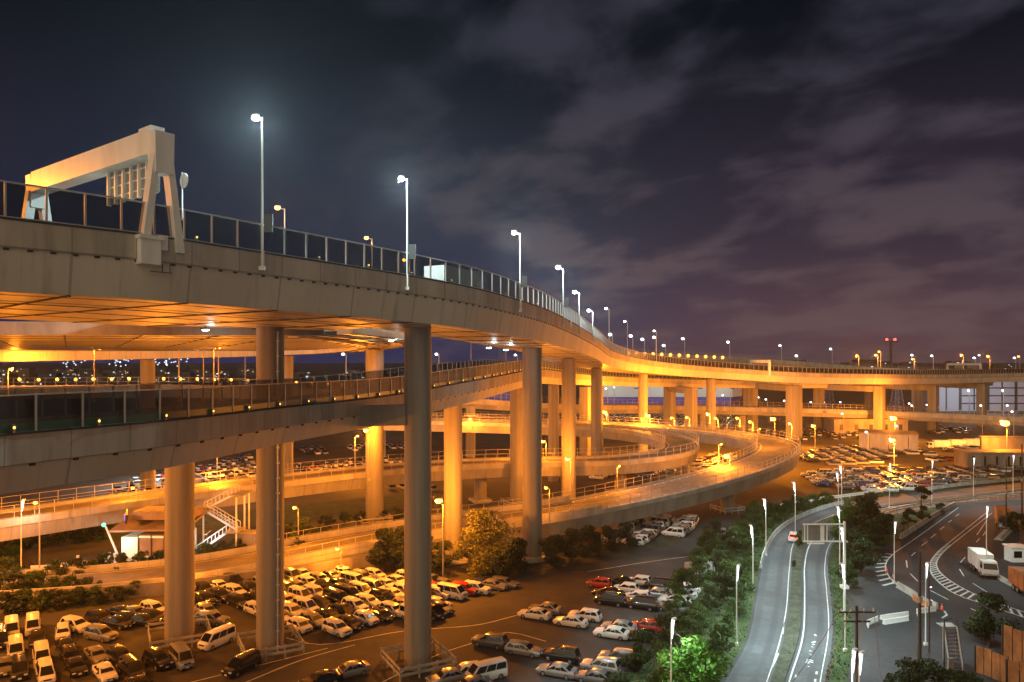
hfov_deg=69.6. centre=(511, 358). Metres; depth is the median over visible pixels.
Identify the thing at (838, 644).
power line
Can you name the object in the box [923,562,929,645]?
street lamp
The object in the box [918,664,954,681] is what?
shrub
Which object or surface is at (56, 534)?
shrub
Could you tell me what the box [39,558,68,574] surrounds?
shrub
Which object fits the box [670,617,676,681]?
street lamp
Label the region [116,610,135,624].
parked car
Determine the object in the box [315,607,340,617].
parked car
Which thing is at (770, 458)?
viaduct
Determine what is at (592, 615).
parked car
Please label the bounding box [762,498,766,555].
street lamp
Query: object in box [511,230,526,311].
street lamp
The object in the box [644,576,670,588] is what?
parked car
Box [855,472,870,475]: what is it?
parked car
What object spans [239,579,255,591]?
parked car
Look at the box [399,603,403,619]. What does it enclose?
parked car
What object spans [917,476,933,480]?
parked car
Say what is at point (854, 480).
parked car
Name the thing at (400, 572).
parked car
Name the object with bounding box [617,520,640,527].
parked car
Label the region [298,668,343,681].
parked car
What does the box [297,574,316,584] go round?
parked car
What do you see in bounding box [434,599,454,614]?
parked car
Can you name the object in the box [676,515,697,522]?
parked car
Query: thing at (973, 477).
street lamp
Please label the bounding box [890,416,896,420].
street lamp
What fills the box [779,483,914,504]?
guard rail
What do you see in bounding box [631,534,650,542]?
parked car
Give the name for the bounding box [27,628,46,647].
parked car
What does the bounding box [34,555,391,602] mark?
retaining wall
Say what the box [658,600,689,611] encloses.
parked car
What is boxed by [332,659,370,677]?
parked car
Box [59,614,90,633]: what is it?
parked car
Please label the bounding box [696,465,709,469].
parked car
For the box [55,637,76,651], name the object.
parked car
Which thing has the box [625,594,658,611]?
parked car
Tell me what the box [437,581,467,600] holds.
parked car
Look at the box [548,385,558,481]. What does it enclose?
bridge pier
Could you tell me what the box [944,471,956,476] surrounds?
parked car
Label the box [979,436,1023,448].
long wall
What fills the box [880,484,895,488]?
parked car
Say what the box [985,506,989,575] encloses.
street lamp
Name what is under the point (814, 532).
cantilever sign
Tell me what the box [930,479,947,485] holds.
parked car
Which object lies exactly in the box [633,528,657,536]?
parked car
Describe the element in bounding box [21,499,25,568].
street lamp
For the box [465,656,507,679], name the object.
parked car
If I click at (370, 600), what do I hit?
parked car
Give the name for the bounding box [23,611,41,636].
parked car
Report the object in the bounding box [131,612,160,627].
parked car
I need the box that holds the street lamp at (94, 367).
[94,350,94,384]
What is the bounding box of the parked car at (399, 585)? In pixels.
[392,581,403,592]
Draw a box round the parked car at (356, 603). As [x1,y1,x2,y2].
[341,595,369,609]
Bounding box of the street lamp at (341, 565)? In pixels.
[335,547,342,567]
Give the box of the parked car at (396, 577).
[384,573,403,582]
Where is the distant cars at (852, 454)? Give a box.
[113,413,1023,493]
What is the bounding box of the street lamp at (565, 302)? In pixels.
[556,265,568,326]
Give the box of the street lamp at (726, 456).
[724,454,729,467]
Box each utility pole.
[839,605,875,681]
[917,551,922,660]
[928,563,932,651]
[1005,459,1007,528]
[1021,444,1023,520]
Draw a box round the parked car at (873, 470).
[865,468,880,473]
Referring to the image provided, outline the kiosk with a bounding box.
[1002,543,1023,561]
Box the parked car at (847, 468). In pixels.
[843,466,858,470]
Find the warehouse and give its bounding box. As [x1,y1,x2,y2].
[823,417,908,433]
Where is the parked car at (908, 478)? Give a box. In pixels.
[902,477,916,480]
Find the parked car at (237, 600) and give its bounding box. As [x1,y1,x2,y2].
[225,592,247,609]
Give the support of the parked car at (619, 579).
on the ground at (568, 589)
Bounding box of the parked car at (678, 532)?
[661,526,685,537]
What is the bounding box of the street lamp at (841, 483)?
[838,465,841,510]
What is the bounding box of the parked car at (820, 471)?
[816,469,831,474]
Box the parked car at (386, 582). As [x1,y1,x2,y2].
[378,577,393,586]
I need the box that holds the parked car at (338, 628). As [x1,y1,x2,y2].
[321,617,352,637]
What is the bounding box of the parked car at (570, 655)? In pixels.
[541,644,580,664]
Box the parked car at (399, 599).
[392,595,403,604]
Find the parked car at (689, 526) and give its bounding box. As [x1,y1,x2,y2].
[672,523,692,531]
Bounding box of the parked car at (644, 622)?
[631,618,661,631]
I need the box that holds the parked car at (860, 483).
[854,481,871,486]
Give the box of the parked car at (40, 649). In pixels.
[32,639,52,668]
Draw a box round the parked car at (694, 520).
[674,517,696,526]
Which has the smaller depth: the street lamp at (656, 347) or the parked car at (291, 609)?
the parked car at (291, 609)
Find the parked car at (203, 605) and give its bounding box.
[195,601,217,612]
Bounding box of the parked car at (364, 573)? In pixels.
[352,568,375,578]
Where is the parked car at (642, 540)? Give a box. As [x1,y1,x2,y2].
[621,536,645,545]
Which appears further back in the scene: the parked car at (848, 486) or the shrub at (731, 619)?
the parked car at (848, 486)
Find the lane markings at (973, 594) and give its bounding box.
[875,507,1023,617]
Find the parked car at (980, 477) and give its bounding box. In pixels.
[971,475,988,480]
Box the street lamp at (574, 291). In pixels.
[573,290,580,333]
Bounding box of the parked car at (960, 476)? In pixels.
[952,475,970,479]
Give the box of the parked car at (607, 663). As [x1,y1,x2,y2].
[580,655,621,672]
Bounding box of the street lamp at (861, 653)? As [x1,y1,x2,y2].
[858,650,864,681]
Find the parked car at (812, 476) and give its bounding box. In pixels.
[805,474,821,478]
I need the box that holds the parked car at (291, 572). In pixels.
[284,565,300,579]
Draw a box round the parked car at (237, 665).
[221,648,261,677]
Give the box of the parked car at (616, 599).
[594,590,626,607]
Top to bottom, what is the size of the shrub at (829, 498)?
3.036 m
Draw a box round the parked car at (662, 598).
[658,593,691,602]
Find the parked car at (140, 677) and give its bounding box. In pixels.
[125,673,152,681]
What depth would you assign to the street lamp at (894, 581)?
101.27 m
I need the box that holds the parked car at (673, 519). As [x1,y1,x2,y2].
[663,515,676,521]
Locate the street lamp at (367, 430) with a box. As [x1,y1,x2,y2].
[364,429,370,480]
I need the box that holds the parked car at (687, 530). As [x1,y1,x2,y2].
[677,526,690,534]
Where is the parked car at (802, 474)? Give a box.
[800,471,816,475]
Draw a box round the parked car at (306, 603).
[292,595,319,610]
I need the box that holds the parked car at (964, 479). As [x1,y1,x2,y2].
[954,477,972,482]
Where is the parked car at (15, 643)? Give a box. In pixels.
[5,633,26,655]
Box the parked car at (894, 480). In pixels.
[885,478,901,483]
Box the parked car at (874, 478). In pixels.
[865,477,882,481]
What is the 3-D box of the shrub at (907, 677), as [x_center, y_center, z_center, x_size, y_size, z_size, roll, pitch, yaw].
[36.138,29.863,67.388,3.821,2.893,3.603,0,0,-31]
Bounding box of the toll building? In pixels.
[102,506,206,560]
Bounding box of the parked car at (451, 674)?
[425,666,466,681]
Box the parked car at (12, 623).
[4,614,21,635]
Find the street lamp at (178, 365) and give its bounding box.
[178,350,178,381]
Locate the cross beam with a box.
[357,404,405,425]
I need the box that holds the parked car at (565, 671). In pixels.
[536,661,578,680]
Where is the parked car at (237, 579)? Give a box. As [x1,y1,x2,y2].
[223,572,243,584]
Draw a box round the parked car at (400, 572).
[395,569,403,576]
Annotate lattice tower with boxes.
[824,390,835,407]
[889,389,904,410]
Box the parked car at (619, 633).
[593,625,630,640]
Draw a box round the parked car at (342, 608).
[331,602,355,614]
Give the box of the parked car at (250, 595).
[241,591,255,600]
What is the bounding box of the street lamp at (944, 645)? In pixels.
[943,618,951,667]
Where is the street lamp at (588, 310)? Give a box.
[587,309,593,341]
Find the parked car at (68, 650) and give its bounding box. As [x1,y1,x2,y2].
[58,643,81,662]
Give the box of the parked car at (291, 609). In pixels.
[284,601,304,616]
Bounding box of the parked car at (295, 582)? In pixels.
[286,578,304,586]
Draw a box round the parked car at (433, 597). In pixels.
[431,595,452,606]
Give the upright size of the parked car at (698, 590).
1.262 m
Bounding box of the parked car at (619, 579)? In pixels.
[611,575,634,584]
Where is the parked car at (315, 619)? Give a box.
[298,610,324,627]
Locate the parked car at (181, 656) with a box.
[168,641,194,670]
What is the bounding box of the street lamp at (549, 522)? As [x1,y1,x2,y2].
[544,486,550,524]
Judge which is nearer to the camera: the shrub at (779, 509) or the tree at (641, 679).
the tree at (641, 679)
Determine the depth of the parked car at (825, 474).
189.65 m
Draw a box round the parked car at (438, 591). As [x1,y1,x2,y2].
[431,584,450,598]
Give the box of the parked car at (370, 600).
[355,592,380,607]
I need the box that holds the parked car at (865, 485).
[860,484,876,487]
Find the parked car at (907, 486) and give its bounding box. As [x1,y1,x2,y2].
[899,483,917,490]
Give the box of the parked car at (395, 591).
[383,586,403,596]
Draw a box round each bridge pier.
[140,360,154,489]
[148,462,211,647]
[237,326,304,660]
[284,356,292,473]
[358,348,392,525]
[380,328,456,681]
[444,405,467,566]
[466,406,474,457]
[468,478,491,503]
[500,388,521,504]
[520,348,549,563]
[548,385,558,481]
[562,358,575,498]
[591,368,601,455]
[605,474,626,490]
[638,374,647,451]
[668,464,687,477]
[697,414,705,427]
[706,379,715,428]
[710,494,744,514]
[736,415,745,430]
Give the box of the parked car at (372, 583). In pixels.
[360,576,384,588]
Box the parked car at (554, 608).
[528,601,562,615]
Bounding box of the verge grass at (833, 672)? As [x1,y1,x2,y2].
[825,525,903,679]
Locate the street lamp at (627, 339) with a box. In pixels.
[624,320,627,359]
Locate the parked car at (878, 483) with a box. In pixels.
[873,481,888,485]
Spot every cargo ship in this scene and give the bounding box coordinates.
[485,391,509,400]
[587,385,741,405]
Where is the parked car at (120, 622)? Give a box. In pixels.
[100,614,134,630]
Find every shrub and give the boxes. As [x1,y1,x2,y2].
[0,539,17,550]
[0,555,28,573]
[0,571,33,589]
[0,590,26,614]
[4,537,37,548]
[8,587,37,610]
[21,570,45,588]
[24,535,54,545]
[29,589,56,610]
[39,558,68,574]
[40,588,75,609]
[41,576,66,587]
[43,530,76,543]
[53,529,89,542]
[55,557,89,575]
[56,574,80,586]
[66,586,87,604]
[72,526,106,541]
[78,576,102,584]
[83,585,106,605]
[89,551,113,564]
[91,524,115,538]
[103,585,128,601]
[107,552,127,568]
[127,580,140,594]
[129,550,153,561]
[149,550,163,559]
[195,542,213,554]
[211,540,232,551]
[228,537,246,549]
[284,523,302,539]
[287,533,304,545]
[289,517,312,535]
[301,526,328,535]
[317,515,335,527]
[339,511,351,523]
[352,511,366,523]
[376,509,390,519]
[389,506,403,519]
[702,638,727,664]
[709,622,735,644]
[720,612,735,630]
[726,599,747,615]
[728,562,751,580]
[730,587,746,600]
[735,577,755,591]
[739,558,758,570]
[740,539,755,554]
[740,551,750,562]
[749,535,764,546]
[752,521,766,531]
[753,527,764,538]
[763,517,774,527]
[767,503,784,515]
[768,513,781,522]
[780,499,796,512]
[786,495,805,507]
[793,497,813,510]
[795,533,803,544]
[806,493,822,505]
[819,490,834,503]
[883,667,925,681]
[895,654,946,681]
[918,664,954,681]
[933,668,974,681]
[960,678,981,681]
[962,673,984,681]
[998,511,1023,531]
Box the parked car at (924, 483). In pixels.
[915,481,930,486]
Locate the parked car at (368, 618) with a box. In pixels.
[353,609,379,626]
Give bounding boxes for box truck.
[926,440,949,448]
[947,439,966,447]
[963,438,979,446]
[968,547,998,577]
[994,506,1011,528]
[1008,566,1023,592]
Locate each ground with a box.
[0,363,1023,681]
[0,598,131,616]
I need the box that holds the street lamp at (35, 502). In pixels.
[33,501,39,567]
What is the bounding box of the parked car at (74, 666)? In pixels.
[64,655,87,677]
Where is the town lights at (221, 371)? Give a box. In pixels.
[0,358,1011,384]
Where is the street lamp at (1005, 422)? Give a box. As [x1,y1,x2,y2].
[1000,420,1009,425]
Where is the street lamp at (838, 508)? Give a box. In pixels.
[835,506,840,572]
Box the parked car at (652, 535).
[631,531,655,539]
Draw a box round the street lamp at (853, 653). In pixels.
[851,648,857,681]
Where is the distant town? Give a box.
[0,360,1023,385]
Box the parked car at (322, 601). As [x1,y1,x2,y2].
[311,595,332,608]
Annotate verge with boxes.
[626,475,1020,681]
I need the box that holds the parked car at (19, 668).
[8,652,29,681]
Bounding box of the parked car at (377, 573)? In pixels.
[365,567,385,578]
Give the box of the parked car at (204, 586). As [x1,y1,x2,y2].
[195,581,212,591]
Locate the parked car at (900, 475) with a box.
[897,473,911,477]
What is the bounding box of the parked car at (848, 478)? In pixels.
[843,475,859,480]
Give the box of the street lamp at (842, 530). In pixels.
[839,526,843,610]
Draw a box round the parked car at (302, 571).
[298,568,310,574]
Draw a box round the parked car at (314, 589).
[303,583,322,595]
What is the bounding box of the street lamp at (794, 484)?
[791,482,795,531]
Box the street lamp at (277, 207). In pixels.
[275,205,284,227]
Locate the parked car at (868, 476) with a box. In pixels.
[863,475,878,479]
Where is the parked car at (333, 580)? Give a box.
[329,577,348,583]
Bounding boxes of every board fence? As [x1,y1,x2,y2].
[974,645,1008,681]
[1002,625,1023,661]
[1005,659,1023,681]
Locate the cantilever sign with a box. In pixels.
[802,521,848,588]
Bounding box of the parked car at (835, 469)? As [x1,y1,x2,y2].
[832,468,842,471]
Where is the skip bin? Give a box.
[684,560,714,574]
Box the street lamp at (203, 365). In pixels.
[203,350,203,380]
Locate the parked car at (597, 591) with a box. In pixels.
[591,586,623,595]
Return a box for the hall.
[911,382,1023,410]
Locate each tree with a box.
[0,546,16,557]
[6,544,22,561]
[365,527,403,571]
[383,524,403,569]
[431,536,439,572]
[431,540,462,574]
[453,507,519,576]
[497,547,521,576]
[507,537,532,572]
[538,534,567,568]
[557,528,590,563]
[576,524,602,555]
[601,525,621,550]
[603,667,633,681]
[616,522,638,546]
[620,629,666,673]
[633,678,646,681]
[645,651,689,681]
[651,626,694,671]
[652,611,675,643]
[656,625,732,681]
[663,593,693,621]
[664,566,700,594]
[675,615,703,637]
[685,602,712,629]
[686,547,707,561]
[688,555,715,582]
[696,528,720,554]
[696,586,724,610]
[702,518,727,540]
[708,540,738,567]
[711,573,735,599]
[715,557,736,577]
[724,526,747,542]
[725,538,742,557]
[735,519,753,537]
[740,513,755,528]
[744,500,766,522]
[761,502,775,516]
[829,512,852,536]
[834,527,868,558]
[834,561,858,585]
[840,501,856,516]
[840,516,858,544]
[846,538,885,574]
[847,495,876,541]
[856,518,886,553]
[864,490,886,525]
[870,514,897,540]
[884,513,894,532]
[900,508,916,526]
[914,486,932,512]
[916,505,931,518]
[935,503,945,512]
[961,591,1022,646]
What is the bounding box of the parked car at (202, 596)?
[195,590,217,604]
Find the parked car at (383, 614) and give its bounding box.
[365,606,395,622]
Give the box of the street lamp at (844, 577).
[839,562,846,651]
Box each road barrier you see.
[31,558,134,568]
[759,500,843,567]
[867,616,877,627]
[879,611,908,619]
[882,616,908,624]
[896,582,938,608]
[899,501,955,538]
[913,594,927,606]
[916,606,935,615]
[925,476,1023,489]
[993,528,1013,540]
[997,575,1023,592]
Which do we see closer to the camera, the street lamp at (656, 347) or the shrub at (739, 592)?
the shrub at (739, 592)
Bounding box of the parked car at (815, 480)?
[810,478,826,482]
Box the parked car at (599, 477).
[589,475,604,479]
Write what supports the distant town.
on the ground at (568, 589)
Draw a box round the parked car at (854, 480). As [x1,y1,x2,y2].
[849,478,864,482]
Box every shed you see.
[858,429,918,450]
[953,449,1023,467]
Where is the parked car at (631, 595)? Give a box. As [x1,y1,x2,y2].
[625,589,651,598]
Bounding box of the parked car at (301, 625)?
[286,616,312,633]
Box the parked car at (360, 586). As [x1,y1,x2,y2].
[349,580,371,592]
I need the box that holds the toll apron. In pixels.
[28,533,237,564]
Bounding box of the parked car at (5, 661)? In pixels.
[0,655,11,676]
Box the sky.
[0,0,1023,362]
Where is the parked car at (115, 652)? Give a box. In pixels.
[105,644,132,666]
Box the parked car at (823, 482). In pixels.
[812,480,830,485]
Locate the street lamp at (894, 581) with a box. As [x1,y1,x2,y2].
[892,521,897,583]
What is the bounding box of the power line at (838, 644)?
[792,608,881,681]
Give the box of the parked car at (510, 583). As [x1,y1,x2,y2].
[492,575,518,588]
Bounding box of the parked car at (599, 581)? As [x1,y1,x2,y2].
[586,576,612,586]
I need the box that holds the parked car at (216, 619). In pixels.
[195,610,229,626]
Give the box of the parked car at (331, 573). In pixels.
[320,569,339,578]
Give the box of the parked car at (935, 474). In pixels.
[930,472,946,476]
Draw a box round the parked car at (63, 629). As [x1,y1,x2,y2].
[53,621,71,639]
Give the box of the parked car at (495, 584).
[482,578,507,591]
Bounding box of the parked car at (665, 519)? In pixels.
[646,516,669,526]
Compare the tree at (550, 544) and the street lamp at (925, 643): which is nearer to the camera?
the street lamp at (925, 643)
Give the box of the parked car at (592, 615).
[568,607,602,622]
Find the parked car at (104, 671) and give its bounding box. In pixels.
[92,661,117,681]
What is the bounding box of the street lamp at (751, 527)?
[749,524,754,590]
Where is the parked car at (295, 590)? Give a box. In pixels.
[288,585,312,598]
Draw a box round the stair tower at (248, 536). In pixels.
[198,485,255,551]
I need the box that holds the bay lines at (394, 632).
[193,556,688,681]
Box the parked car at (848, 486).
[837,483,855,489]
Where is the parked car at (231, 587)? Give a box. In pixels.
[223,582,246,593]
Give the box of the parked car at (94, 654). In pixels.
[83,644,108,664]
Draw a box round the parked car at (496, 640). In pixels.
[471,631,508,649]
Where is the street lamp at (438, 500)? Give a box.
[435,498,443,576]
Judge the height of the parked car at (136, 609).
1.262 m
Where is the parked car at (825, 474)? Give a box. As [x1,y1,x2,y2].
[821,472,835,476]
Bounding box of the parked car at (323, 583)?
[314,578,332,588]
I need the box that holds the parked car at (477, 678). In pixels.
[459,674,493,681]
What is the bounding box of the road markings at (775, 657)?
[766,491,1020,681]
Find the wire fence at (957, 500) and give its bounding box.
[880,492,1023,513]
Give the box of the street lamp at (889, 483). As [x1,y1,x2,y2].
[888,463,891,507]
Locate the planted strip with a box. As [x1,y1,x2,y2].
[439,527,681,576]
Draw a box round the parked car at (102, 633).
[83,623,118,642]
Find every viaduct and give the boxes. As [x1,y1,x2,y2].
[0,180,1023,383]
[0,321,403,361]
[0,360,993,494]
[0,377,1023,425]
[0,411,800,602]
[0,412,698,541]
[542,349,949,369]
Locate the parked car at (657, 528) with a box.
[637,523,661,533]
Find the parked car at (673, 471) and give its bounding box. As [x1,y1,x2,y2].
[663,469,676,473]
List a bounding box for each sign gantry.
[25,125,187,265]
[750,360,770,375]
[946,363,981,369]
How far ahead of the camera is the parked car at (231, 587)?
96.07 m
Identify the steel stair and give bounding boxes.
[936,617,963,671]
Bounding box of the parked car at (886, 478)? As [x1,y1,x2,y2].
[882,476,898,480]
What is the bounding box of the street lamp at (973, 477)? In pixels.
[972,457,975,500]
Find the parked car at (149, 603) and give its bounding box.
[139,599,163,612]
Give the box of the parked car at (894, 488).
[882,486,898,491]
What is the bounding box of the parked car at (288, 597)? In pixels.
[284,592,294,601]
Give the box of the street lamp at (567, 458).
[566,457,570,497]
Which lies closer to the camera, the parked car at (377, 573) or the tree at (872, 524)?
the parked car at (377, 573)
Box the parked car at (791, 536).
[788,531,797,541]
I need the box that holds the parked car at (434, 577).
[431,573,438,582]
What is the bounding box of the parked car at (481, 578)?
[471,576,487,581]
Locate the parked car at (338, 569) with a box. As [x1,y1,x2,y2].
[334,565,352,573]
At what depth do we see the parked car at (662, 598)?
92.51 m
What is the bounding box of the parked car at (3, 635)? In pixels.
[0,623,7,648]
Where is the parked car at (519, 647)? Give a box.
[504,639,543,658]
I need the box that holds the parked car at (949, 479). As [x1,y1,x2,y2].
[939,477,952,482]
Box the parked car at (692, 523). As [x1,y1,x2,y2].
[672,520,694,528]
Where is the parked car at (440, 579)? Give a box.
[437,576,451,582]
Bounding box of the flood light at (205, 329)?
[200,326,210,330]
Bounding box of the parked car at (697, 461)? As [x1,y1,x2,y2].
[690,459,703,465]
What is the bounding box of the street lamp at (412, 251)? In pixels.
[398,175,415,289]
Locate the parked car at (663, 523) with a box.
[646,520,665,528]
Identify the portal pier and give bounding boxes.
[579,385,602,455]
[663,386,696,426]
[743,383,801,439]
[813,385,884,429]
[864,384,938,429]
[914,383,986,426]
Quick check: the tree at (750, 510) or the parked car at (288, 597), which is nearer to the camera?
the parked car at (288, 597)
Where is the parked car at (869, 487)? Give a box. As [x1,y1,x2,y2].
[861,485,880,490]
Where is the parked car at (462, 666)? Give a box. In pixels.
[455,660,477,670]
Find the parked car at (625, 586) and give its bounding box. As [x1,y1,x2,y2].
[614,581,639,591]
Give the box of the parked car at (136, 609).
[125,605,145,613]
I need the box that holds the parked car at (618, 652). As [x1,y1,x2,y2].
[598,647,638,664]
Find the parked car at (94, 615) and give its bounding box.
[84,609,110,623]
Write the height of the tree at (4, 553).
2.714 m
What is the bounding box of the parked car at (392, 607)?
[378,600,399,617]
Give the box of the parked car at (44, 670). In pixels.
[35,656,57,681]
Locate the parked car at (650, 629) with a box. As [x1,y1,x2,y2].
[629,627,659,642]
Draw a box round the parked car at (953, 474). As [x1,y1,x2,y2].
[948,473,966,476]
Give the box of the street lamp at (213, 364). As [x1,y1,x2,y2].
[213,349,213,380]
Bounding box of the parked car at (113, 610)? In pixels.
[105,605,126,614]
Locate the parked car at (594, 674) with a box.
[574,667,610,681]
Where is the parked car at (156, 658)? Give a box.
[142,646,173,671]
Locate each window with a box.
[139,536,163,560]
[1014,551,1021,557]
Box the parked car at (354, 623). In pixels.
[338,613,363,631]
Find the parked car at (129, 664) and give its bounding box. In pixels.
[117,653,145,676]
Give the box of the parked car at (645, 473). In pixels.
[636,471,652,477]
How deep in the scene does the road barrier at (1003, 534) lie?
128.10 m
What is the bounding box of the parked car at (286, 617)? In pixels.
[284,612,289,623]
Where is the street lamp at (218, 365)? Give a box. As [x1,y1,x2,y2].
[218,350,218,381]
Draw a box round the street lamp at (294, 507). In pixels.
[293,506,298,534]
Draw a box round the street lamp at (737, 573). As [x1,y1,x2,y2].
[735,564,740,645]
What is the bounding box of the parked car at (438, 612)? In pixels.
[431,601,445,620]
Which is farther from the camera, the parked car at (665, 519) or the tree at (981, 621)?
the parked car at (665, 519)
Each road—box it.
[725,482,1023,681]
[860,493,1023,681]
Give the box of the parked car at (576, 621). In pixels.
[553,614,588,628]
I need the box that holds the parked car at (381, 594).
[368,587,394,601]
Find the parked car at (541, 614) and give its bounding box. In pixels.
[517,607,551,621]
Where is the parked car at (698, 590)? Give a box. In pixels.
[683,582,700,593]
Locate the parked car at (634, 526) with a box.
[613,522,636,531]
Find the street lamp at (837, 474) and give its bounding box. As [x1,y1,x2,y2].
[835,472,838,506]
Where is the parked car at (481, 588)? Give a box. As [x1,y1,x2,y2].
[465,579,491,595]
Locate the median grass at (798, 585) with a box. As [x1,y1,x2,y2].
[774,494,979,678]
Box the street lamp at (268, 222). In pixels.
[252,113,272,270]
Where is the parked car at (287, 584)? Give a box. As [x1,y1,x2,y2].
[284,580,292,592]
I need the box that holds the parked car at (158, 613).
[139,608,163,621]
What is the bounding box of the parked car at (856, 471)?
[850,469,865,473]
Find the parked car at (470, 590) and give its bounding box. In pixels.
[451,580,477,596]
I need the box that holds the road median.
[771,489,1023,681]
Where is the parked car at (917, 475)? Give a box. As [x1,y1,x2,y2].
[913,473,929,477]
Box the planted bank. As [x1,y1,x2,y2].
[8,493,403,549]
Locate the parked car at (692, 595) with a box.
[670,588,697,599]
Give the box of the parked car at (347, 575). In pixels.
[339,570,362,582]
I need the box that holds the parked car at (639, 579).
[629,574,651,585]
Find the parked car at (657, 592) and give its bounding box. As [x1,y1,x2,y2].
[646,587,669,597]
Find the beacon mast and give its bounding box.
[884,338,897,394]
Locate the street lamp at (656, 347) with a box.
[653,330,656,364]
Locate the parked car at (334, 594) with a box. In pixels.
[322,586,347,603]
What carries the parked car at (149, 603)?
on the ground at (568, 589)
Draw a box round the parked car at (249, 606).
[243,600,255,616]
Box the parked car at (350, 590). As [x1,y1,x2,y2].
[333,582,359,596]
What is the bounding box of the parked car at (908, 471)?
[906,470,919,472]
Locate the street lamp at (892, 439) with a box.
[889,438,895,464]
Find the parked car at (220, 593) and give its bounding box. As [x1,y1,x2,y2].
[209,586,230,602]
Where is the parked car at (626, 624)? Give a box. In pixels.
[601,619,637,629]
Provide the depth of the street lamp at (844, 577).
77.86 m
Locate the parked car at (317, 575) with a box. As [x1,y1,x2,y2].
[309,571,328,579]
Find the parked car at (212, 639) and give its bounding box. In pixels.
[197,623,236,650]
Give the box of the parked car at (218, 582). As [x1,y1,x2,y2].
[210,579,227,586]

